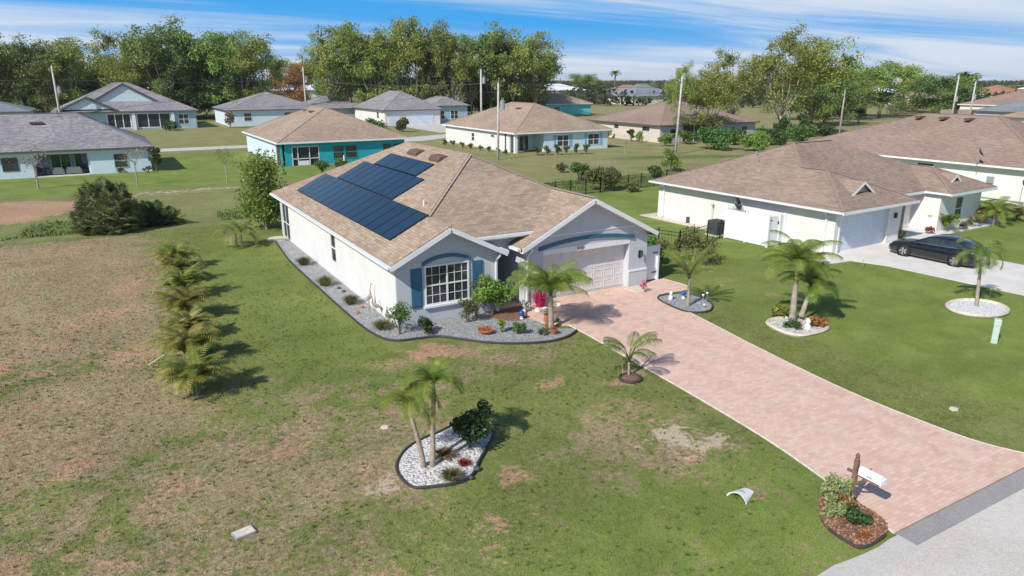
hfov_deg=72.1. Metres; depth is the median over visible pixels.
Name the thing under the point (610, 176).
shrub
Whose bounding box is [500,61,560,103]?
oak tree
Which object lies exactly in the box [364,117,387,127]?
shrub
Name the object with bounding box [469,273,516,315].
shrub
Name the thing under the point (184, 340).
hedge palm
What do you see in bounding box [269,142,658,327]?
house
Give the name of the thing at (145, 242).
lot grass
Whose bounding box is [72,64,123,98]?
oak tree
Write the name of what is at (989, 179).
meter box
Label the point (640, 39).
sky
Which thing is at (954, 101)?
utility pole
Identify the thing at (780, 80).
oak tree
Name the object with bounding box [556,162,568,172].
shrub
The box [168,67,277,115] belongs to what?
oak tree
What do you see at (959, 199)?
window
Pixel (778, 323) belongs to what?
white gravel bed
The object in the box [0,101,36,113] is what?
house
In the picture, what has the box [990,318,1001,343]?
utility pedestal
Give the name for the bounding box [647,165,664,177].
shrub
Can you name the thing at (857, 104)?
oak tree
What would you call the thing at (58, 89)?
utility pole
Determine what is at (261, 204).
young tree
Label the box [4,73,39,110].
oak tree
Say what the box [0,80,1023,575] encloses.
ground
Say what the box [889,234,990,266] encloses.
parked car
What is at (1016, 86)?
oak tree
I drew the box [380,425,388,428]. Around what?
valve cover
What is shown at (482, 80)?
utility pole
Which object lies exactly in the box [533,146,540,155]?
shrub
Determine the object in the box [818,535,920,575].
road shoulder
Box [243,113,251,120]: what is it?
window
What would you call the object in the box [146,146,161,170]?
shrub
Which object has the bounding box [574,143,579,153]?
shrub
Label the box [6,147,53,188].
sapling
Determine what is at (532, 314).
entry walk
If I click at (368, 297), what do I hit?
crane sculpture
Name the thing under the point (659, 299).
bed edging
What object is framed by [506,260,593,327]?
palm tree
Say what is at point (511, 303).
entry floor
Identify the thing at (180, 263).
hedge palm
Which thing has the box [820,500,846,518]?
shrub
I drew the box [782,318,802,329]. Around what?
shrub
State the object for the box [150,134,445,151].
cross street
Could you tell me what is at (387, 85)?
power line
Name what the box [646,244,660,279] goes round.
white fence
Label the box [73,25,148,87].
oak tree
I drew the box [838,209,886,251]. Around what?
garage door
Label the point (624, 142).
sapling
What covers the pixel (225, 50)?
oak tree
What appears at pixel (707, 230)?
metal fence
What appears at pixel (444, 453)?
grass tuft
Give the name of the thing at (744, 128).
window
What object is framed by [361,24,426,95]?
oak tree
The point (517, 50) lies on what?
oak tree
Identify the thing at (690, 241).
shrub
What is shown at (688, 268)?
palm tree
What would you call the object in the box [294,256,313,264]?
grass tuft
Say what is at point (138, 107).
house
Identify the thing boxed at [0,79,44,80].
power line
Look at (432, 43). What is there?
oak tree
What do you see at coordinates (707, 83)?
oak tree
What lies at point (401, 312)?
shrub
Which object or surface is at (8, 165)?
window
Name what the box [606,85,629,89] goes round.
house
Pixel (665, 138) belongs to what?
shrub
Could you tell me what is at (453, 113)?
window
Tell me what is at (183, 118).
window
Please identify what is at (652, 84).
oak tree
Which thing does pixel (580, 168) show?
shrub
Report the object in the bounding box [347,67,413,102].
oak tree
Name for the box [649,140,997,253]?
house
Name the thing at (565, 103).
house
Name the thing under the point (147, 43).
oak tree
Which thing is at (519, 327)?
shrub
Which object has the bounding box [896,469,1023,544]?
driveway apron
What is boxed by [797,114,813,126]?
shrub
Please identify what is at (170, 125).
shrub
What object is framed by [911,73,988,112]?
oak tree
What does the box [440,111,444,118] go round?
window
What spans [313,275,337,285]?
grass tuft
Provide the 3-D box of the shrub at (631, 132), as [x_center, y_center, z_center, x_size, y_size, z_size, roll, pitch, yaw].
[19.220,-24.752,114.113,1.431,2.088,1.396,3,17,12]
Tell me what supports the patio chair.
on the house at (65, 140)
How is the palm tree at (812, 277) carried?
on the white gravel bed at (778, 323)
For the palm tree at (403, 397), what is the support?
on the white gravel island
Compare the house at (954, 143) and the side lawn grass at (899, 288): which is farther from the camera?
the house at (954, 143)
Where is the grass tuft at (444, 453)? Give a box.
[435,445,459,461]
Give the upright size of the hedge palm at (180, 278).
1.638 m
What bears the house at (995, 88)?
on the ground at (194, 186)
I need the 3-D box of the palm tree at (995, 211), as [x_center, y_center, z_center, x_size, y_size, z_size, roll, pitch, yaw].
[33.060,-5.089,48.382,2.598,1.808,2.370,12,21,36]
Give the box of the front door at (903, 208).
[899,205,905,228]
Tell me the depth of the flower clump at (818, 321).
28.56 m
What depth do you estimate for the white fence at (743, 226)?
42.96 m
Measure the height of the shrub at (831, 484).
0.829 m
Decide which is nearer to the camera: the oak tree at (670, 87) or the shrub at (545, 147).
the shrub at (545, 147)
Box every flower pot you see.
[544,310,547,324]
[550,324,557,334]
[640,279,647,291]
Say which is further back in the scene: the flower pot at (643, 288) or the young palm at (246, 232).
the young palm at (246, 232)
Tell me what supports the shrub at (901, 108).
on the ground at (194, 186)
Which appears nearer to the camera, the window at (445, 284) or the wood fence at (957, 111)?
the window at (445, 284)
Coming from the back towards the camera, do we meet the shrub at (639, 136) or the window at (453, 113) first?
the window at (453, 113)
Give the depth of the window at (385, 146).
87.05 m
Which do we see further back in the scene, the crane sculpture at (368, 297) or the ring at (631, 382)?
the crane sculpture at (368, 297)
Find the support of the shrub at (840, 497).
on the mulch bed at (853, 528)
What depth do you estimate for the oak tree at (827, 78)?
119.85 m
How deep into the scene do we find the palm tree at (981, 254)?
30.88 m
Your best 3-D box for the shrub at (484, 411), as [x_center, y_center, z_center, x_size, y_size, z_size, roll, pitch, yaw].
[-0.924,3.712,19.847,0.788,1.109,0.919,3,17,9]
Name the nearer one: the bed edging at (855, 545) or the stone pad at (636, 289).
the bed edging at (855, 545)
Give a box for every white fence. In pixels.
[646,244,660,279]
[724,207,786,247]
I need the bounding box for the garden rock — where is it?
[473,465,479,470]
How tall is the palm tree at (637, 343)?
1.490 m
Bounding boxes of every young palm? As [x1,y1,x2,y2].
[210,222,255,246]
[223,218,258,246]
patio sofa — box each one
[53,167,64,174]
[66,166,82,173]
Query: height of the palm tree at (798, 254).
3.932 m
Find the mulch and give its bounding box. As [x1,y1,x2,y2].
[621,374,639,380]
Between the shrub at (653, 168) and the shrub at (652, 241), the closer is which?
the shrub at (652, 241)
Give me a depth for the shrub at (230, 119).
145.28 m
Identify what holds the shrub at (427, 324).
on the gravel bed at (453, 327)
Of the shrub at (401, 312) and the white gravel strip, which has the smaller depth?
the shrub at (401, 312)
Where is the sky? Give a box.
[0,0,1023,80]
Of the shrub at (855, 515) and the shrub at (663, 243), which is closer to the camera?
the shrub at (855, 515)
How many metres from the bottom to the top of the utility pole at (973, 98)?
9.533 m
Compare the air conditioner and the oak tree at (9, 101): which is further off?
the oak tree at (9, 101)
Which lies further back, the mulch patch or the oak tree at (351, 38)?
the oak tree at (351, 38)
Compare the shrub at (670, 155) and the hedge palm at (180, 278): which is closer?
the hedge palm at (180, 278)
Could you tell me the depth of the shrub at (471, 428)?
18.94 m
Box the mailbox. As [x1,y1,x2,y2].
[847,453,885,499]
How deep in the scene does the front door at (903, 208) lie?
47.13 m
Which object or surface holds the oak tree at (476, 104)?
on the ground at (194, 186)
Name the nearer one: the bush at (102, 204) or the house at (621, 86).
the bush at (102, 204)
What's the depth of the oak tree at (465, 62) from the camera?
169.00 m
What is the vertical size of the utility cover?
0.116 m
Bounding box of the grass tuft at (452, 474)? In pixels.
[436,465,464,481]
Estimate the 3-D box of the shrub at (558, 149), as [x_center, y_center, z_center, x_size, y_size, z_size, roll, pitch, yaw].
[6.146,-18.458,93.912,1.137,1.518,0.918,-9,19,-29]
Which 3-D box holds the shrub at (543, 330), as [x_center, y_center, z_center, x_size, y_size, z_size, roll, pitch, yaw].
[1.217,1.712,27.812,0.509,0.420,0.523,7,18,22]
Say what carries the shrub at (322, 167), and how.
on the ground at (194, 186)
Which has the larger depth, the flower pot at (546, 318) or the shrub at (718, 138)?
the shrub at (718, 138)
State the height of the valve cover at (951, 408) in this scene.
0.070 m
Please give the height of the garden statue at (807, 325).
0.450 m
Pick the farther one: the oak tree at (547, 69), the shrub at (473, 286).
the oak tree at (547, 69)
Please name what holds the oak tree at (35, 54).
on the ground at (194, 186)
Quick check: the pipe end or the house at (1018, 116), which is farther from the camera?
the house at (1018, 116)
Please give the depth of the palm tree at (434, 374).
17.94 m
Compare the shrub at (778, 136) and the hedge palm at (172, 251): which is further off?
the shrub at (778, 136)
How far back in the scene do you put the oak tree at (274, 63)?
181.12 m
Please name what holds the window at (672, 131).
in the house at (652, 122)
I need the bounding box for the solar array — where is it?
[297,153,433,240]
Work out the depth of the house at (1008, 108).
144.80 m
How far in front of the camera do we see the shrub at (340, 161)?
80.45 m
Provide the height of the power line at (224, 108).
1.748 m
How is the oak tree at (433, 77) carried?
on the ground at (194, 186)
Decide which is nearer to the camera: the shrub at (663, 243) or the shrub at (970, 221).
the shrub at (663, 243)
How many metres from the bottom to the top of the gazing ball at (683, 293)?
0.340 m
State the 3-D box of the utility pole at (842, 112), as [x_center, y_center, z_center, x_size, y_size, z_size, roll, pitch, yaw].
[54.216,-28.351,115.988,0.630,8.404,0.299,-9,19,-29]
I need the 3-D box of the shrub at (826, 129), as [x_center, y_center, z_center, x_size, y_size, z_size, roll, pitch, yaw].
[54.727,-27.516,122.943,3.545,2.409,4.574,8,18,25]
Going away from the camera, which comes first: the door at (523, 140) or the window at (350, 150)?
the window at (350, 150)
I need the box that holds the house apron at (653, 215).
[641,212,777,246]
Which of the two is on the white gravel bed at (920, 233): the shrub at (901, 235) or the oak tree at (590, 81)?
the shrub at (901, 235)
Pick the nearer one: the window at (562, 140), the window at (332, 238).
the window at (332, 238)
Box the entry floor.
[498,299,521,309]
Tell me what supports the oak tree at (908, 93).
on the ground at (194, 186)
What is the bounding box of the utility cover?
[231,525,256,540]
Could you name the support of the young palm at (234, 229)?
on the ground at (194, 186)
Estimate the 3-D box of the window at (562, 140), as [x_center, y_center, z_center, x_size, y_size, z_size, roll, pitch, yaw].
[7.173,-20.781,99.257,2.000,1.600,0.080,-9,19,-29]
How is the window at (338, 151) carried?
in the house at (310, 135)
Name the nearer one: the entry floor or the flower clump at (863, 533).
the flower clump at (863, 533)
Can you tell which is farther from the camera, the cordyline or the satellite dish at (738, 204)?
the satellite dish at (738, 204)
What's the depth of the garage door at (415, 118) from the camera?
155.87 m
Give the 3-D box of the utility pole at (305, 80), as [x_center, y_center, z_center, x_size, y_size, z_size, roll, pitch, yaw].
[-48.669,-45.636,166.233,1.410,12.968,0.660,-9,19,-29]
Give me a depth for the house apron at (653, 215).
50.25 m
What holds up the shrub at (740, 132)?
on the ground at (194, 186)
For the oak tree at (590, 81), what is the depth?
439.18 m
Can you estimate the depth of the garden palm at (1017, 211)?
49.94 m
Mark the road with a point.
(988, 541)
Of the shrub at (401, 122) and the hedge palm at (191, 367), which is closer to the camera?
the hedge palm at (191, 367)
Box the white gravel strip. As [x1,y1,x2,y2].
[980,198,1023,205]
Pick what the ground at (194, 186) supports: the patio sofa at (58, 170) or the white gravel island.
the white gravel island
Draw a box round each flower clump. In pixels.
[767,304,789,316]
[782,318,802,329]
[805,316,828,327]
[858,529,871,537]
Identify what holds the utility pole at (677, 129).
on the ground at (194, 186)
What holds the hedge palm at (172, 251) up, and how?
on the ground at (194, 186)
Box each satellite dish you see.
[733,196,742,209]
[976,148,986,164]
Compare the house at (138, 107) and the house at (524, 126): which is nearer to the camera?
the house at (524, 126)
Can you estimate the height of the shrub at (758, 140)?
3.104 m
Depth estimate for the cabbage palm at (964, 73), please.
208.20 m
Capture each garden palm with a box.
[928,213,966,230]
[973,204,999,222]
[1002,205,1023,220]
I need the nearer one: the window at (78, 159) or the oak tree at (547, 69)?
the window at (78, 159)
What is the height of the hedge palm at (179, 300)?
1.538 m
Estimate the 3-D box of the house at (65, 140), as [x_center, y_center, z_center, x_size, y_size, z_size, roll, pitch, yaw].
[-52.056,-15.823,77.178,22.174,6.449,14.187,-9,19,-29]
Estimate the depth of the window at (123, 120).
139.31 m
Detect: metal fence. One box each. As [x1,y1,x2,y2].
[544,169,689,193]
[655,219,721,250]
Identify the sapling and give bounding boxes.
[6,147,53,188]
[119,142,152,185]
[212,145,238,182]
[616,133,631,153]
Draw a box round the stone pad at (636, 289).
[624,285,651,292]
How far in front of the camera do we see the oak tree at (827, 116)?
149.49 m
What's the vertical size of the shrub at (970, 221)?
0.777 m
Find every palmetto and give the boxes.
[137,199,177,227]
[144,207,186,226]
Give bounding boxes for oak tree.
[0,33,39,101]
[0,47,58,105]
[3,32,72,111]
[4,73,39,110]
[5,77,74,111]
[19,35,99,101]
[36,69,89,108]
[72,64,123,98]
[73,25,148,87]
[100,51,171,90]
[115,12,203,101]
[121,67,225,112]
[142,85,186,103]
[149,18,226,119]
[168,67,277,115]
[172,29,248,104]
[198,29,276,99]
[241,34,291,94]
[265,59,316,101]
[295,29,355,99]
[307,17,376,102]
[308,67,358,103]
[341,40,400,102]
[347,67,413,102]
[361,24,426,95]
[379,11,451,97]
[396,68,463,100]
[406,18,461,99]
[429,28,480,101]
[446,33,498,113]
[448,69,509,113]
[456,18,519,107]
[483,26,552,101]
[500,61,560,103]
[512,38,565,102]
[566,73,604,90]
[635,83,657,85]
[662,61,697,141]
[664,78,695,83]
[682,68,750,128]
[697,45,766,114]
[739,23,822,119]
[763,65,802,118]
[780,34,870,135]
[789,65,876,124]
[828,71,888,119]
[851,57,931,117]
[898,78,941,111]
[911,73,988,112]
[998,84,1022,89]
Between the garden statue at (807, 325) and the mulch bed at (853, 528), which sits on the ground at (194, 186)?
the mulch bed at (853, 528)
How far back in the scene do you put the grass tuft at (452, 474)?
17.66 m
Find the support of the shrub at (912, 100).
on the ground at (194, 186)
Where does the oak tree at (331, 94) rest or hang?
on the ground at (194, 186)
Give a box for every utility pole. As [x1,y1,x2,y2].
[49,65,60,112]
[301,66,307,102]
[478,69,484,110]
[494,81,504,159]
[674,74,682,152]
[838,89,845,132]
[951,75,959,113]
[969,82,976,114]
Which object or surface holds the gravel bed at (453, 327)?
on the ground at (194, 186)
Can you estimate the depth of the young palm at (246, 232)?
42.06 m
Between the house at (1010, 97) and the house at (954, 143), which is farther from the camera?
the house at (1010, 97)
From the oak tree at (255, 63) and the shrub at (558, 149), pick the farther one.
the oak tree at (255, 63)
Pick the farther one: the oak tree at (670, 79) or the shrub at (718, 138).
the oak tree at (670, 79)
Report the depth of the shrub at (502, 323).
27.84 m
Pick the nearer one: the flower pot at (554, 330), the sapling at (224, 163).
the flower pot at (554, 330)
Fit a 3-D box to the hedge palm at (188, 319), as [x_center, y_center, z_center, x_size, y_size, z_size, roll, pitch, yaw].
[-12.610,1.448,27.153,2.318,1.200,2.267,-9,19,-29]
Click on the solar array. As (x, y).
(389, 219)
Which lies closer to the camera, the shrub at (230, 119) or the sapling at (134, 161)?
the sapling at (134, 161)
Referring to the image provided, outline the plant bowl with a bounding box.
[476,324,493,334]
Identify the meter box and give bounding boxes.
[986,176,994,182]
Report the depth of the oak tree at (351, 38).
167.71 m
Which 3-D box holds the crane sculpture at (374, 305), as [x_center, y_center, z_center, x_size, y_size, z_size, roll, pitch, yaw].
[-5.817,0.731,29.732,0.550,0.990,0.180,4,17,12]
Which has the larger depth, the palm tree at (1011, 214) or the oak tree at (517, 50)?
the oak tree at (517, 50)
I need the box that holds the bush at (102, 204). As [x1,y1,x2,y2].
[68,175,148,235]
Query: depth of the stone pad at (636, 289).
33.62 m
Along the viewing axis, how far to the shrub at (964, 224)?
47.03 m
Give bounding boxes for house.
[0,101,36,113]
[0,113,153,178]
[51,82,198,129]
[212,92,357,126]
[242,106,408,165]
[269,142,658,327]
[272,83,318,97]
[352,90,470,125]
[442,102,612,153]
[537,92,592,114]
[542,84,584,92]
[587,101,759,142]
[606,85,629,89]
[609,84,679,104]
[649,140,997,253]
[803,113,1023,201]
[884,89,945,106]
[957,90,1023,108]
[972,100,1023,115]
[979,85,1018,96]
[998,111,1023,121]
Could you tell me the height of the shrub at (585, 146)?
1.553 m
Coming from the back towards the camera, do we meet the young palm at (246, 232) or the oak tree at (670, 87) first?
the oak tree at (670, 87)
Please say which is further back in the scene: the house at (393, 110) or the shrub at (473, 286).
the house at (393, 110)
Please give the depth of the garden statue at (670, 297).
32.02 m
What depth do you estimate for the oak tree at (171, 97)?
179.06 m
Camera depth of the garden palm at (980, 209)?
48.81 m
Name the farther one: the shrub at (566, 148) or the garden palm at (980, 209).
the shrub at (566, 148)
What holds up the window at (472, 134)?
in the house at (524, 126)
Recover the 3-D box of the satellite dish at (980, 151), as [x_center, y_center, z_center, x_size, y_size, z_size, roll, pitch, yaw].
[39.487,-11.084,59.252,0.680,1.458,0.563,-7,18,-22]
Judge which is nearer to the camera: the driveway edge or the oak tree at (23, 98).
the driveway edge
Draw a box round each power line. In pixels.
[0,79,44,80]
[18,92,490,112]
[59,77,300,82]
[61,85,300,93]
[304,78,479,85]
[504,83,911,87]
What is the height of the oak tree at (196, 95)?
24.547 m
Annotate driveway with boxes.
[530,279,1023,532]
[820,242,1023,295]
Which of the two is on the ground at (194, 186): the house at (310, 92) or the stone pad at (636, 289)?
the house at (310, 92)
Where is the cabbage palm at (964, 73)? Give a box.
[956,71,969,77]
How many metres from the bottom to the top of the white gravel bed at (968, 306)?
0.130 m
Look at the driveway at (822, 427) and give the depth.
21.35 m
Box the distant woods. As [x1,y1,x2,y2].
[17,79,1023,108]
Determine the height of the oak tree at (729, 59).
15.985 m
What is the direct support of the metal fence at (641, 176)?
on the ground at (194, 186)
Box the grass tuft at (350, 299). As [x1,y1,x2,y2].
[340,294,360,304]
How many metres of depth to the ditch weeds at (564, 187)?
52.57 m
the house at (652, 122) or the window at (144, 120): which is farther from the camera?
the window at (144, 120)
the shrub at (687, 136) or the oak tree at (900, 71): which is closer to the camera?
the shrub at (687, 136)
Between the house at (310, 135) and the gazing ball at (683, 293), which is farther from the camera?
the house at (310, 135)
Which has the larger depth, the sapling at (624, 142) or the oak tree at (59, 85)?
the oak tree at (59, 85)
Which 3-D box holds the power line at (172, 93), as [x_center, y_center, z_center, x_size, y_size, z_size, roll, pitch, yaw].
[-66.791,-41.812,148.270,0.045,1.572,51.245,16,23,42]
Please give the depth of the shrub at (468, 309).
28.95 m
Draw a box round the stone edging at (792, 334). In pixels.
[765,316,829,336]
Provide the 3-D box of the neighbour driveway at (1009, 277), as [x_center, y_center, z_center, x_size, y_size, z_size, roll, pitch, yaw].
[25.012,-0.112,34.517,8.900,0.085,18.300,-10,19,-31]
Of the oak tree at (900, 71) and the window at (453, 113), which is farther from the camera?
the oak tree at (900, 71)
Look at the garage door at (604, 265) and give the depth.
33.39 m
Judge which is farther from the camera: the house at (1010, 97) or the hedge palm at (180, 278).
the house at (1010, 97)
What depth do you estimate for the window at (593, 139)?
101.80 m
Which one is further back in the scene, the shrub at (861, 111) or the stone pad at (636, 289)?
the shrub at (861, 111)
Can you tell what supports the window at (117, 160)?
in the house at (65, 140)
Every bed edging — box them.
[275,241,577,343]
[657,293,712,312]
[828,528,886,548]
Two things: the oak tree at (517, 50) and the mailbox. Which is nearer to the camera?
the mailbox
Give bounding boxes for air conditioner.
[705,218,724,236]
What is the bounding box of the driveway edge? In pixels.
[530,278,1023,533]
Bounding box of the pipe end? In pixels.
[727,488,753,504]
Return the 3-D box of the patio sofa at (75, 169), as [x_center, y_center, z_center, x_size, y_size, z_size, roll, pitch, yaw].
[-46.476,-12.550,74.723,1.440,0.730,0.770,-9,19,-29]
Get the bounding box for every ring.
[618,372,642,383]
[945,298,1009,317]
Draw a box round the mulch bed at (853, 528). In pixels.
[818,493,887,549]
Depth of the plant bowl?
27.80 m
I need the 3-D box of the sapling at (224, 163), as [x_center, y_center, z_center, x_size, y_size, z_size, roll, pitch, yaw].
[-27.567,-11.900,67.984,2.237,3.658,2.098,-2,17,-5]
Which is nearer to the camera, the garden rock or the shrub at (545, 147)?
the garden rock
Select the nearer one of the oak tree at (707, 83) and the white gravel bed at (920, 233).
the white gravel bed at (920, 233)
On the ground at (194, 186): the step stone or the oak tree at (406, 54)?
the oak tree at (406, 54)
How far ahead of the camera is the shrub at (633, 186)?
62.90 m
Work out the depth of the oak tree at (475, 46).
173.78 m
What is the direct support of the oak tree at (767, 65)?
on the ground at (194, 186)
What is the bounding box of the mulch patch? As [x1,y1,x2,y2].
[488,306,526,320]
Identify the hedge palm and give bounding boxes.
[142,322,221,358]
[150,238,200,264]
[151,285,213,315]
[152,261,209,292]
[153,305,216,338]
[154,341,236,395]
[155,256,205,275]
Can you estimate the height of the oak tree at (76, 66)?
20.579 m
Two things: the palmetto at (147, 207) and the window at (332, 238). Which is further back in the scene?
the palmetto at (147, 207)
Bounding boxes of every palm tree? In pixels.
[376,381,441,467]
[401,356,466,466]
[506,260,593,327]
[593,331,662,374]
[661,246,714,306]
[760,230,843,321]
[777,261,842,321]
[952,237,1006,305]
[977,200,1016,225]
[983,196,1022,224]
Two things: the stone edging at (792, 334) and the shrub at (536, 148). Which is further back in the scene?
the shrub at (536, 148)
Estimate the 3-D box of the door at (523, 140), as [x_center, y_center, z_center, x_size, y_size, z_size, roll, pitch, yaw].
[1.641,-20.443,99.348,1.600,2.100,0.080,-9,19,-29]
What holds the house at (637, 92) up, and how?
on the ground at (194, 186)
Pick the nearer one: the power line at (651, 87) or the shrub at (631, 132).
the shrub at (631, 132)
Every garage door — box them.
[388,113,399,125]
[406,112,433,124]
[543,244,623,298]
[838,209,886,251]
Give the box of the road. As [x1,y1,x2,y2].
[869,489,1023,575]
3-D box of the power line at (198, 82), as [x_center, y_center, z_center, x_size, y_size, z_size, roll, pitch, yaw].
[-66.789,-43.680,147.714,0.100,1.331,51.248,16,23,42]
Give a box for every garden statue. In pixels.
[668,291,672,299]
[804,318,810,328]
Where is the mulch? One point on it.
(630, 377)
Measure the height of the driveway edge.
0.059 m
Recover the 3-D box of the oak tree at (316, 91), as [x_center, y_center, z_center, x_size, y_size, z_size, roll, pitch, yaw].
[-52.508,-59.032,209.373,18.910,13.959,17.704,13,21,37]
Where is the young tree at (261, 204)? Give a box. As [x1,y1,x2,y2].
[233,148,290,228]
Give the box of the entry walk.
[525,305,568,325]
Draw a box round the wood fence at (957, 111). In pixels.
[941,109,975,114]
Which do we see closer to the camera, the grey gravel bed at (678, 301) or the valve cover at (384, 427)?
the valve cover at (384, 427)
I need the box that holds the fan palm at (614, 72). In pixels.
[609,69,620,86]
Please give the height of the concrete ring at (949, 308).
0.170 m
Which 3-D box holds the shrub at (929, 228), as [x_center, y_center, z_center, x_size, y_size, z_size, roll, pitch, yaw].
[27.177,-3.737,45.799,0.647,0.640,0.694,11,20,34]
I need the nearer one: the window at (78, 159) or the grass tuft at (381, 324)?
the grass tuft at (381, 324)
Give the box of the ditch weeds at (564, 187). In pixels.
[0,173,674,240]
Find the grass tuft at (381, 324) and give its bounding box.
[369,319,394,329]
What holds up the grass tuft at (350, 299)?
on the gravel bed at (453, 327)
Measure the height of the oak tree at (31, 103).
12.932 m
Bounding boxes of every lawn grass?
[658,236,1023,434]
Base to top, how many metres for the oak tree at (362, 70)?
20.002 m
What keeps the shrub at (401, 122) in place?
on the ground at (194, 186)
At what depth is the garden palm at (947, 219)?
46.32 m
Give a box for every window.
[0,158,19,171]
[49,154,71,171]
[73,153,84,170]
[106,113,131,128]
[113,153,128,167]
[136,113,170,127]
[178,114,189,123]
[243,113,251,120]
[330,234,337,264]
[332,145,344,158]
[345,145,357,157]
[382,143,391,150]
[423,260,469,308]
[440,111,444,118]
[450,110,457,118]
[471,132,474,140]
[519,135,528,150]
[557,135,568,146]
[588,133,598,144]
[669,129,675,138]
[741,125,747,134]
[917,162,934,165]
[952,195,963,220]
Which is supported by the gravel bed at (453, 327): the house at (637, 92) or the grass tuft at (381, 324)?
the grass tuft at (381, 324)
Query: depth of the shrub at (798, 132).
113.28 m
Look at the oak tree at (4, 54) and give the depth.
171.67 m
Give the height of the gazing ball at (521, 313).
0.380 m
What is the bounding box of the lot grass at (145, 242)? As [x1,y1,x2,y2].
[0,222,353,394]
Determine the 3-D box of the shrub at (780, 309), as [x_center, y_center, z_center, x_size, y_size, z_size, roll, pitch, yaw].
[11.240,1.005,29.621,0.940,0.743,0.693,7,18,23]
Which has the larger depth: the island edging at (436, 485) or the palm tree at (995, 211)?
the palm tree at (995, 211)
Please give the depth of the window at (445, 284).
29.13 m
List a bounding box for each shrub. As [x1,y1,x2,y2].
[142,166,151,172]
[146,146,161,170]
[161,120,177,129]
[224,110,234,127]
[314,159,329,172]
[334,157,347,166]
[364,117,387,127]
[385,301,415,333]
[395,117,408,131]
[418,315,434,333]
[448,410,493,447]
[457,298,479,321]
[467,398,493,422]
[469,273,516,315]
[469,277,485,316]
[496,319,506,332]
[511,321,526,333]
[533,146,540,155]
[536,327,549,335]
[543,145,551,154]
[554,144,562,154]
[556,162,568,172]
[563,145,570,154]
[569,162,590,179]
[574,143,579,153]
[582,143,590,153]
[583,165,623,190]
[623,182,639,191]
[627,129,634,141]
[634,131,643,141]
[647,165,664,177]
[647,235,665,256]
[654,236,671,268]
[657,132,673,145]
[660,148,682,170]
[673,224,720,261]
[678,130,694,143]
[694,126,739,149]
[730,128,744,144]
[738,130,772,151]
[754,125,787,144]
[773,115,795,132]
[783,123,818,141]
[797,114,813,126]
[816,124,836,135]
[819,472,855,502]
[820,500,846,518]
[835,492,856,505]
[845,501,873,524]
[850,107,868,122]
[886,100,918,113]
[898,232,905,238]
[905,97,928,109]
[924,226,934,233]
[959,221,968,228]
[965,216,982,225]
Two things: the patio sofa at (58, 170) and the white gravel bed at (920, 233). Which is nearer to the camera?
the white gravel bed at (920, 233)
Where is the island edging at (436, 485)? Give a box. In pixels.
[395,426,494,488]
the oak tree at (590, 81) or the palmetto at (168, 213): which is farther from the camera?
the oak tree at (590, 81)
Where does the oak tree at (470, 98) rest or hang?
on the ground at (194, 186)
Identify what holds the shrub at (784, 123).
on the ground at (194, 186)
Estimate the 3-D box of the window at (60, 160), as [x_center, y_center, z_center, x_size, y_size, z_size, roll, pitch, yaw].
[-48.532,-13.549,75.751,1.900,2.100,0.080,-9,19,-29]
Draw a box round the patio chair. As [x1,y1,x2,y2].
[36,167,42,174]
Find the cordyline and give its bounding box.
[530,290,553,307]
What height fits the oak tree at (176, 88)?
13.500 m
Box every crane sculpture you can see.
[365,283,371,308]
[369,294,379,315]
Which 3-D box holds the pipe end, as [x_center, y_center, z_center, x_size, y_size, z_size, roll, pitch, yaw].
[5.608,5.032,17.106,0.580,0.338,0.540,-15,22,-40]
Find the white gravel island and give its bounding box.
[398,427,491,489]
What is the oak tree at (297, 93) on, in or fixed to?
on the ground at (194, 186)
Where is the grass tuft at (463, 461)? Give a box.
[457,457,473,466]
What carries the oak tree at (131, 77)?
on the ground at (194, 186)
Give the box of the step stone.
[268,236,288,241]
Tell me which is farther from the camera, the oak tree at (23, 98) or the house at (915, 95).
the house at (915, 95)
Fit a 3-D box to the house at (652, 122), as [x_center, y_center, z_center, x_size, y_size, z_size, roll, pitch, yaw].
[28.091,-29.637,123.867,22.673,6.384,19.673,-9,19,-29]
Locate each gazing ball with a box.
[519,310,524,318]
[681,291,685,298]
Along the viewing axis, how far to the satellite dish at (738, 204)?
44.68 m
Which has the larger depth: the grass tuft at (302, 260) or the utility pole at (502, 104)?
the utility pole at (502, 104)
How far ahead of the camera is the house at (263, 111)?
156.17 m
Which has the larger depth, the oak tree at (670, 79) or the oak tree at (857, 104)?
the oak tree at (670, 79)
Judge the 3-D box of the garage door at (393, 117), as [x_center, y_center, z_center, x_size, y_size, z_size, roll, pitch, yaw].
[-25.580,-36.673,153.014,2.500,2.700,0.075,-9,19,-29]
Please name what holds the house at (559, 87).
on the ground at (194, 186)
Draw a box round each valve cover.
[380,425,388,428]
[949,406,957,410]
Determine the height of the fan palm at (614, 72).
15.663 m
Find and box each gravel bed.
[277,240,574,344]
[659,294,711,313]
[770,318,824,332]
[897,218,999,239]
[949,300,1005,317]
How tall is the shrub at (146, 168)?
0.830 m
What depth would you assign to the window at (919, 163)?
64.31 m

